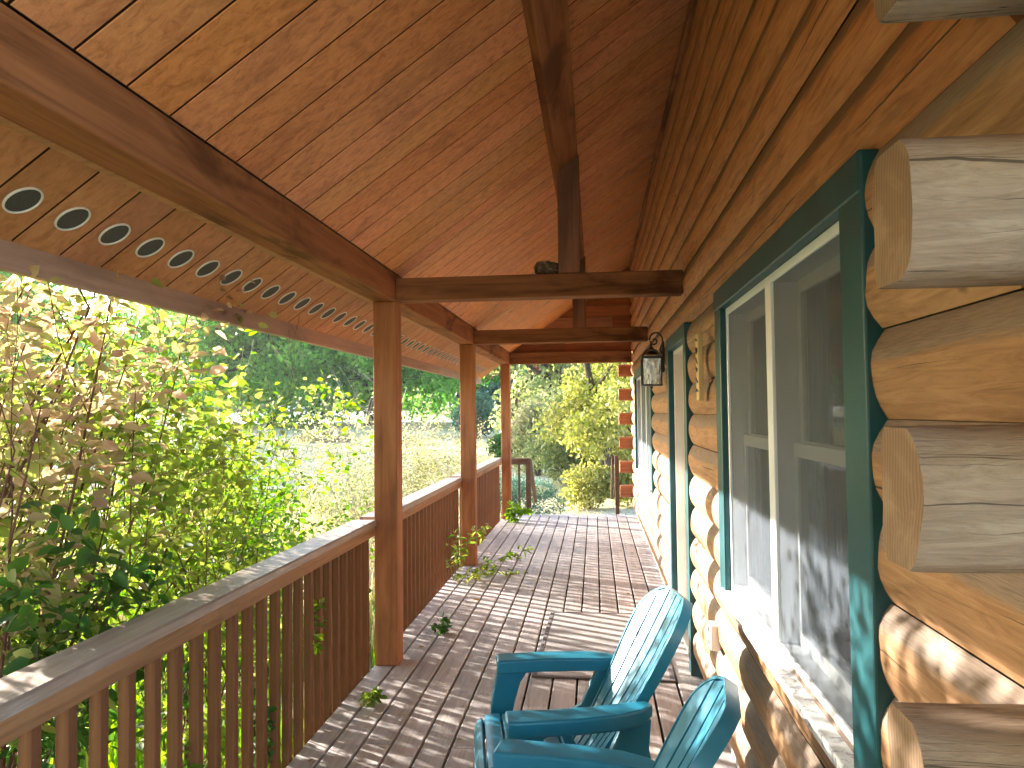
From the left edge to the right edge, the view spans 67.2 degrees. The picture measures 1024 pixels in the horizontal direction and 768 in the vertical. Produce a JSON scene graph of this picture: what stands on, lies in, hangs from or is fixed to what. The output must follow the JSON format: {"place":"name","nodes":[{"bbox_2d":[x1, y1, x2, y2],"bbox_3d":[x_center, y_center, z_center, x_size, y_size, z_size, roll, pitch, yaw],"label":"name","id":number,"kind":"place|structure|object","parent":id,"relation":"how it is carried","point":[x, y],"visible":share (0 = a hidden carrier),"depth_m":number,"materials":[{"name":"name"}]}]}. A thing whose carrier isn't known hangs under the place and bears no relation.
{"place":"outdoors","nodes":[
{"label":"outdoors","id":0,"kind":"place"},
{"bbox_2d":[41,284,139,346],"label":"sky","id":1,"kind":"structure","parent":0,"point":[73,301],"materials":[{"name":"white"}]},
{"bbox_2d":[46,420,452,426],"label":"gravel road","id":2,"kind":"structure","parent":0,"point":[404,421],"depth_m":61.23,"materials":[{"name":"beige gravel"}]},
{"bbox_2d":[23,487,514,667],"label":"tall grass","id":3,"kind":"structure","parent":0,"point":[306,526],"depth_m":13.56,"materials":[{"name":"plant"}]},
{"bbox_2d":[135,411,425,418],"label":"driveway","id":4,"kind":"structure","parent":0,"point":[234,415],"depth_m":81.20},
{"bbox_2d":[287,401,306,414],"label":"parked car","id":5,"kind":"object","parent":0,"point":[296,406],"visible":0.12,"depth_m":80.58,"materials":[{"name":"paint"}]},
{"bbox_2d":[1,409,636,763],"bbox_3d":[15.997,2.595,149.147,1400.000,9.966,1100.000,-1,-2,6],"label":"ground","id":6,"kind":"structure","parent":0,"point":[607,503],"depth_m":30.27,"materials":[{"name":"green plant"}]},
{"bbox_2d":[0,271,90,399],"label":"maple tree","id":7,"kind":"object","parent":6,"relation":"on","point":[62,292],"visible":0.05,"depth_m":43.97,"materials":[{"name":"green plant"}]},
{"bbox_2d":[0,500,206,767],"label":"leafy shrub","id":8,"kind":"object","parent":6,"relation":"on","point":[87,556],"visible":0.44,"depth_m":2.75,"materials":[{"name":"green plant"}]},
{"bbox_2d":[0,274,240,767],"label":"leafy shrub","id":9,"kind":"object","parent":6,"relation":"on","point":[28,349],"visible":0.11,"depth_m":4.14,"materials":[{"name":"green plant"}]},
{"bbox_2d":[0,282,263,767],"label":"leafy shrub","id":10,"kind":"object","parent":6,"relation":"on","point":[96,535],"visible":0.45,"depth_m":3.34,"materials":[{"name":"green plant"}]},
{"bbox_2d":[0,265,277,767],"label":"leafy shrub","id":11,"kind":"object","parent":6,"relation":"on","point":[80,328],"visible":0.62,"depth_m":2.93,"materials":[{"name":"green plant"}]},
{"bbox_2d":[45,430,308,632],"bbox_3d":[-2.854,1.440,6.654,2.177,2.159,1.622,1,-2,-30],"label":"leafy shrub","id":12,"kind":"object","parent":6,"relation":"on","point":[278,497],"visible":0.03,"depth_m":6.54,"materials":[{"name":"green plant"}]},
{"bbox_2d":[0,283,374,767],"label":"leafy shrub","id":13,"kind":"object","parent":6,"relation":"on","point":[194,564],"visible":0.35,"depth_m":4.14,"materials":[{"name":"green plant"}]},
{"bbox_2d":[0,590,374,767],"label":"weeds","id":14,"kind":"object","parent":6,"relation":"on","point":[112,758],"visible":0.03,"depth_m":4.92,"materials":[{"name":"green plant"}]},
{"bbox_2d":[91,299,285,424],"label":"maple tree","id":15,"kind":"object","parent":6,"relation":"on","point":[134,319],"visible":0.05,"depth_m":57.77,"materials":[{"name":"green plant"}]},
{"bbox_2d":[92,430,315,579],"bbox_3d":[-3.426,1.531,8.646,2.360,2.115,1.909,0,-2,-11],"label":"leafy shrub","id":16,"kind":"object","parent":6,"relation":"on","point":[196,452],"visible":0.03,"depth_m":8.88,"materials":[{"name":"green plant"}]},
{"bbox_2d":[62,326,374,723],"bbox_3d":[-2.196,0.978,5.952,2.225,3.029,2.750,-2,-2,29],"label":"leafy shrub","id":17,"kind":"object","parent":6,"relation":"on","point":[302,519],"visible":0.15,"depth_m":5.82,"materials":[{"name":"green plant"}]},
{"bbox_2d":[106,310,357,429],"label":"maple tree","id":18,"kind":"object","parent":6,"relation":"on","point":[264,363],"visible":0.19,"depth_m":53.46,"materials":[{"name":"green plant"}]},
{"bbox_2d":[180,372,343,547],"bbox_3d":[-2.313,1.211,7.274,1.623,2.643,0.849,1,-2,-29],"label":"sapling","id":19,"kind":"object","parent":6,"relation":"on","point":[313,391],"visible":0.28,"depth_m":7.48,"materials":[{"name":"green plant"}]},
{"bbox_2d":[265,382,306,546],"bbox_3d":[-2.233,1.254,7.603,0.448,2.578,0.313,-1,-2,6],"label":"sapling","id":20,"kind":"object","parent":6,"relation":"on","point":[289,487],"visible":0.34,"depth_m":7.61,"materials":[{"name":"green plant"}]},
{"bbox_2d":[16,390,625,412],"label":"brush","id":21,"kind":"object","parent":6,"relation":"on","point":[261,405],"depth_m":102.50,"materials":[{"name":"green plant"}]},
{"bbox_2d":[290,429,356,441],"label":"round bush","id":22,"kind":"object","parent":6,"relation":"on","point":[304,436],"visible":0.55,"depth_m":38.59,"materials":[{"name":"green plant"}]},
{"bbox_2d":[172,337,489,428],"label":"maple tree","id":23,"kind":"object","parent":6,"relation":"on","point":[411,377],"visible":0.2,"depth_m":53.53,"materials":[{"name":"green plant"}]},
{"bbox_2d":[41,334,626,411],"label":"woods","id":24,"kind":"object","parent":6,"relation":"on","point":[84,354],"depth_m":116.60,"materials":[{"name":"green plant"}]},
{"bbox_2d":[252,373,454,600],"bbox_3d":[-1.947,1.230,9.312,2.371,2.732,2.454,-1,-2,6],"label":"twiggy bush","id":25,"kind":"object","parent":6,"relation":"on","point":[352,509],"visible":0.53,"depth_m":9.22,"materials":[{"name":"green plant"}]},
{"bbox_2d":[275,397,458,568],"bbox_3d":[-1.924,1.323,10.683,2.631,2.625,2.625,1,-3,-34],"label":"twiggy bush","id":26,"kind":"object","parent":6,"relation":"on","point":[359,464],"visible":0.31,"depth_m":10.38,"materials":[{"name":"green plant"}]},
{"bbox_2d":[339,358,413,498],"bbox_3d":[-2.236,0.758,12.026,1.244,3.853,1.835,1,-3,-35],"label":"bare sapling","id":27,"kind":"object","parent":6,"relation":"on","point":[371,407],"visible":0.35,"depth_m":11.70,"materials":[{"name":"brown plant"}]},
{"bbox_2d":[368,432,415,442],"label":"round bush","id":28,"kind":"object","parent":6,"relation":"on","point":[404,436],"visible":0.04,"depth_m":36.33,"materials":[{"name":"green plant"}]},
{"bbox_2d":[332,402,476,503],"bbox_3d":[-1.475,1.461,11.380,2.104,2.377,2.032,-2,-2,22],"label":"twiggy bush","id":29,"kind":"object","parent":6,"relation":"on","point":[418,462],"visible":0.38,"depth_m":11.10,"materials":[{"name":"green plant"}]},
{"bbox_2d":[425,379,459,417],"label":"round bush","id":30,"kind":"object","parent":6,"relation":"on","point":[449,403],"visible":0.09,"depth_m":67.45,"materials":[{"name":"green plant"}]},
{"bbox_2d":[402,415,494,534],"bbox_3d":[-1.201,1.630,13.324,1.930,2.168,1.816,0,-2,-10],"label":"twiggy bush","id":31,"kind":"object","parent":6,"relation":"on","point":[449,472],"visible":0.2,"depth_m":13.42,"materials":[{"name":"green plant"}]},
{"bbox_2d":[450,389,496,437],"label":"round bush","id":32,"kind":"object","parent":6,"relation":"on","point":[483,410],"visible":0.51,"depth_m":40.23,"materials":[{"name":"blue plant"}]},
{"bbox_2d":[477,380,500,415],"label":"round bush","id":33,"kind":"object","parent":6,"relation":"on","point":[492,386],"visible":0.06,"depth_m":66.09,"materials":[{"name":"green plant"}]},
{"bbox_2d":[403,369,603,409],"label":"maple tree","id":34,"kind":"object","parent":6,"relation":"on","point":[496,378],"visible":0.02,"depth_m":68.57,"materials":[{"name":"green plant"}]},
{"bbox_2d":[486,430,524,457],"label":"round bush","id":35,"kind":"object","parent":6,"relation":"on","point":[496,445],"visible":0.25,"depth_m":24.82,"materials":[{"name":"green plant"}]},
{"bbox_2d":[286,514,736,767],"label":"deck","id":36,"kind":"structure","parent":6,"relation":"on","point":[437,688],"depth_m":5.39,"materials":[{"name":"brown wood"}]},
{"bbox_2d":[0,520,375,767],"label":"railing","id":37,"kind":"object","parent":36,"relation":"attached to","point":[331,566],"visible":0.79,"depth_m":3.11,"materials":[{"name":"brown wood"}]},
{"bbox_2d":[164,741,204,767],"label":"rail vine","id":38,"kind":"object","parent":37,"relation":"attached to","point":[186,762],"visible":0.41,"depth_m":2.83,"materials":[{"name":"green plant"}]},
{"bbox_2d":[238,688,281,766],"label":"rail vine","id":39,"kind":"object","parent":37,"relation":"attached to","point":[269,727],"visible":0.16,"depth_m":3.50,"materials":[{"name":"green plant"}]},
{"bbox_2d":[303,597,327,654],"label":"rail vine","id":40,"kind":"object","parent":37,"relation":"attached to","point":[318,637],"visible":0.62,"depth_m":4.05,"materials":[{"name":"green plant"}]},
{"bbox_2d":[357,686,387,706],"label":"deck weed","id":41,"kind":"object","parent":36,"relation":"on","point":[369,699],"visible":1,"depth_m":4.35,"materials":[{"name":"green plant"}]},
{"bbox_2d":[373,301,402,665],"bbox_3d":[-0.829,0.651,5.161,0.156,2.398,0.145,-1,-2,6],"label":"porch post","id":42,"kind":"object","parent":36,"relation":"on","point":[388,543],"visible":1,"depth_m":5.09,"materials":[{"name":"brown wood"}]},
{"bbox_2d":[359,477,461,631],"bbox_3d":[-0.785,1.513,6.781,0.161,1.107,3.141,-1,-2,6],"label":"railing","id":43,"kind":"object","parent":36,"relation":"attached to","point":[430,519],"visible":0.49,"depth_m":6.74,"materials":[{"name":"brown wood"}]},
{"bbox_2d":[431,611,453,634],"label":"deck weed","id":44,"kind":"object","parent":36,"relation":"on","point":[445,622],"visible":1,"depth_m":5.77,"materials":[{"name":"green plant"}]},
{"bbox_2d":[460,344,477,565],"bbox_3d":[-0.475,0.768,8.430,0.156,2.398,0.145,-1,-2,6],"label":"porch post","id":45,"kind":"object","parent":36,"relation":"on","point":[468,451],"visible":0.9,"depth_m":8.36,"materials":[{"name":"brown wood"}]},
{"bbox_2d":[450,458,501,564],"bbox_3d":[-0.417,1.635,10.207,0.161,1.107,3.458,-1,-2,6],"label":"railing","id":46,"kind":"object","parent":36,"relation":"attached to","point":[488,494],"visible":0.38,"depth_m":10.54,"materials":[{"name":"brown wood"}]},
{"bbox_2d":[434,482,533,583],"bbox_3d":[-0.341,1.504,7.639,1.096,1.077,0.792,-1,-2,6],"label":"climbing weed","id":47,"kind":"object","parent":36,"relation":"on","point":[474,574],"visible":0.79,"depth_m":7.59,"materials":[{"name":"green plant"}]},
{"bbox_2d":[500,364,511,518],"bbox_3d":[-0.090,0.896,12.004,0.142,2.398,0.140,-1,-2,6],"label":"porch post","id":48,"kind":"object","parent":36,"relation":"on","point":[506,433],"visible":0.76,"depth_m":11.94,"materials":[{"name":"brown wood"}]},
{"bbox_2d":[503,500,533,522],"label":"deck weed","id":49,"kind":"object","parent":36,"relation":"on","point":[512,516],"visible":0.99,"depth_m":11.52,"materials":[{"name":"green plant"}]},
{"bbox_2d":[473,586,691,767],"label":"adirondack chair","id":50,"kind":"object","parent":36,"relation":"on","point":[613,709],"visible":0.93,"depth_m":3.10,"materials":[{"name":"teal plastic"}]},
{"bbox_2d":[532,611,675,681],"bbox_3d":[0.657,1.839,5.499,0.880,0.011,1.560,-1,-2,7],"label":"doormat","id":51,"kind":"object","parent":36,"relation":"on","point":[587,631],"visible":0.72,"depth_m":5.64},
{"bbox_2d":[493,675,740,767],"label":"adirondack chair","id":52,"kind":"object","parent":36,"relation":"on","point":[703,728],"visible":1,"depth_m":2.23,"materials":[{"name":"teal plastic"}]},
{"bbox_2d":[494,368,529,409],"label":"round bush","id":53,"kind":"object","parent":6,"relation":"on","point":[512,383],"visible":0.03,"depth_m":49.72,"materials":[{"name":"green plant"}]},
{"bbox_2d":[482,364,562,387],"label":"autumn tree","id":54,"kind":"object","parent":6,"relation":"on","point":[490,376],"visible":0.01,"depth_m":52.91,"materials":[{"name":"green plant"}]},
{"bbox_2d":[511,458,536,513],"bbox_3d":[0.218,1.931,13.091,0.330,1.405,1.200,-1,-2,6],"label":"stair railing","id":55,"kind":"object","parent":6,"relation":"on","point":[530,479],"visible":0.83,"depth_m":12.53,"materials":[{"name":"brown wood"}]},
{"bbox_2d":[512,364,545,419],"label":"round bush","id":56,"kind":"object","parent":6,"relation":"on","point":[535,365],"visible":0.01,"depth_m":46.10,"materials":[{"name":"green plant"}]},
{"bbox_2d":[511,394,552,475],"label":"round bush","id":57,"kind":"object","parent":6,"relation":"on","point":[523,424],"visible":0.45,"depth_m":22.66,"materials":[{"name":"green plant"}]},
{"bbox_2d":[499,471,567,516],"bbox_3d":[0.127,2.257,15.334,1.993,1.116,1.407,-1,-2,6],"label":"juniper","id":58,"kind":"object","parent":6,"relation":"on","point":[546,494],"visible":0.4,"depth_m":15.13,"materials":[{"name":"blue plant"}]},
{"bbox_2d":[487,363,618,432],"bbox_3d":[0.787,-1.702,29.993,6.482,9.129,6.329,0,-2,-28],"label":"birch tree","id":59,"kind":"object","parent":6,"relation":"on","point":[530,384],"visible":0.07,"depth_m":29.48,"materials":[{"name":"green plant"}]},
{"bbox_2d":[521,384,604,483],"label":"round bush","id":60,"kind":"object","parent":6,"relation":"on","point":[530,448],"visible":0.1,"depth_m":20.63,"materials":[{"name":"green plant"}]},
{"bbox_2d":[534,426,603,484],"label":"round bush","id":61,"kind":"object","parent":6,"relation":"on","point":[563,459],"visible":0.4,"depth_m":20.27,"materials":[{"name":"green plant"}]},
{"bbox_2d":[531,362,633,496],"bbox_3d":[2.366,-0.689,18.432,3.631,7.008,4.364,-3,-3,43],"label":"willow tree","id":62,"kind":"object","parent":6,"relation":"on","point":[591,412],"visible":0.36,"depth_m":17.54,"materials":[{"name":"green plant"}]},
{"bbox_2d":[558,461,628,509],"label":"round bush","id":63,"kind":"object","parent":6,"relation":"on","point":[591,485],"visible":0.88,"depth_m":16.50,"materials":[{"name":"green plant"}]},
{"bbox_2d":[581,363,631,409],"bbox_3d":[6.650,-2.654,32.170,8.604,11.528,11.240,-1,-2,6],"label":"willow tree","id":64,"kind":"object","parent":6,"relation":"on","point":[598,369],"visible":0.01,"depth_m":29.62,"materials":[{"name":"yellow plant"}]},
{"bbox_2d":[611,456,619,516],"bbox_3d":[1.732,1.897,12.980,0.115,1.430,1.200,-1,-2,6],"label":"stair newel","id":65,"kind":"object","parent":6,"relation":"on","point":[616,460],"visible":0.79,"depth_m":12.40,"materials":[{"name":"brown wood"}]},
{"bbox_2d":[612,449,633,506],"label":"round bush","id":66,"kind":"object","parent":6,"relation":"on","point":[621,453],"visible":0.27,"depth_m":16.82,"materials":[{"name":"green plant"}]},
{"bbox_2d":[512,0,1023,767],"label":"log cabin","id":67,"kind":"object","parent":6,"relation":"on","point":[826,488],"visible":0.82,"depth_m":1.79,"materials":[{"name":"wood"}]},
{"bbox_2d":[0,0,695,383],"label":"porch roof","id":68,"kind":"structure","parent":67,"relation":"attached to","point":[424,138],"depth_m":3.38,"materials":[{"name":"brown wood"}]},
{"bbox_2d":[0,2,510,364],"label":"header beam","id":69,"kind":"structure","parent":68,"relation":"attached to","point":[53,90],"depth_m":2.41,"materials":[{"name":"brown wood"}]},
{"bbox_2d":[396,155,682,303],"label":"tie beam","id":70,"kind":"structure","parent":67,"relation":"attached to","point":[569,280],"depth_m":5.02,"materials":[{"name":"brown wood"}]},
{"bbox_2d":[533,260,557,273],"bbox_3d":[0.232,-0.763,5.087,0.172,0.092,0.150,1,-3,-32],"label":"bird nest","id":71,"kind":"object","parent":70,"relation":"on","point":[547,267],"visible":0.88,"depth_m":5.03,"materials":[{"name":"brown plant"}]},
{"bbox_2d":[473,257,647,344],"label":"tie beam","id":72,"kind":"structure","parent":67,"relation":"attached to","point":[579,332],"depth_m":8.29,"materials":[{"name":"brown wood"}]},
{"bbox_2d":[510,350,631,364],"bbox_3d":[0.906,-0.411,11.953,1.878,0.181,0.118,-1,-2,6],"label":"end header","id":73,"kind":"object","parent":67,"relation":"attached to","point":[572,357],"visible":0.98,"depth_m":11.89},
{"bbox_2d":[634,360,664,493],"bbox_3d":[1.623,0.468,9.294,0.165,1.374,3.150,-1,-2,6],"label":"window","id":74,"kind":"structure","parent":67,"relation":"in","point":[644,432],"depth_m":9.23,"materials":[{"name":"green paint"}]},
{"bbox_2d":[640,332,664,388],"bbox_3d":[1.137,-0.190,6.225,0.187,0.464,0.164,-1,-2,6],"label":"wall lantern","id":75,"kind":"object","parent":67,"relation":"attached to","point":[650,350],"depth_m":6.20,"materials":[{"name":"black metal"}]},
{"bbox_2d":[666,322,708,676],"bbox_3d":[1.208,0.733,5.294,0.147,2.190,1.210,-1,-2,6],"label":"door","id":76,"kind":"structure","parent":67,"relation":"in","point":[679,384],"depth_m":5.76,"materials":[{"name":"green paint"}]},
{"bbox_2d":[695,333,703,400],"bbox_3d":[0.954,-0.086,3.927,0.028,0.340,0.099,-1,-2,6],"label":"wood plaque","id":77,"kind":"object","parent":67,"relation":"attached to","point":[699,365],"visible":1,"depth_m":3.88,"materials":[{"name":"yellow wood"}]},
{"bbox_2d":[708,621,719,650],"bbox_3d":[0.974,1.215,3.716,0.048,0.120,0.100,-1,-2,6],"label":"wall outlet","id":78,"kind":"object","parent":67,"relation":"attached to","point":[713,641],"depth_m":3.67,"materials":[{"name":"white plastic"}]},
{"bbox_2d":[713,149,941,767],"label":"window","id":79,"kind":"structure","parent":67,"relation":"in","point":[800,416],"depth_m":2.11,"materials":[{"name":"glass"}]}
]}

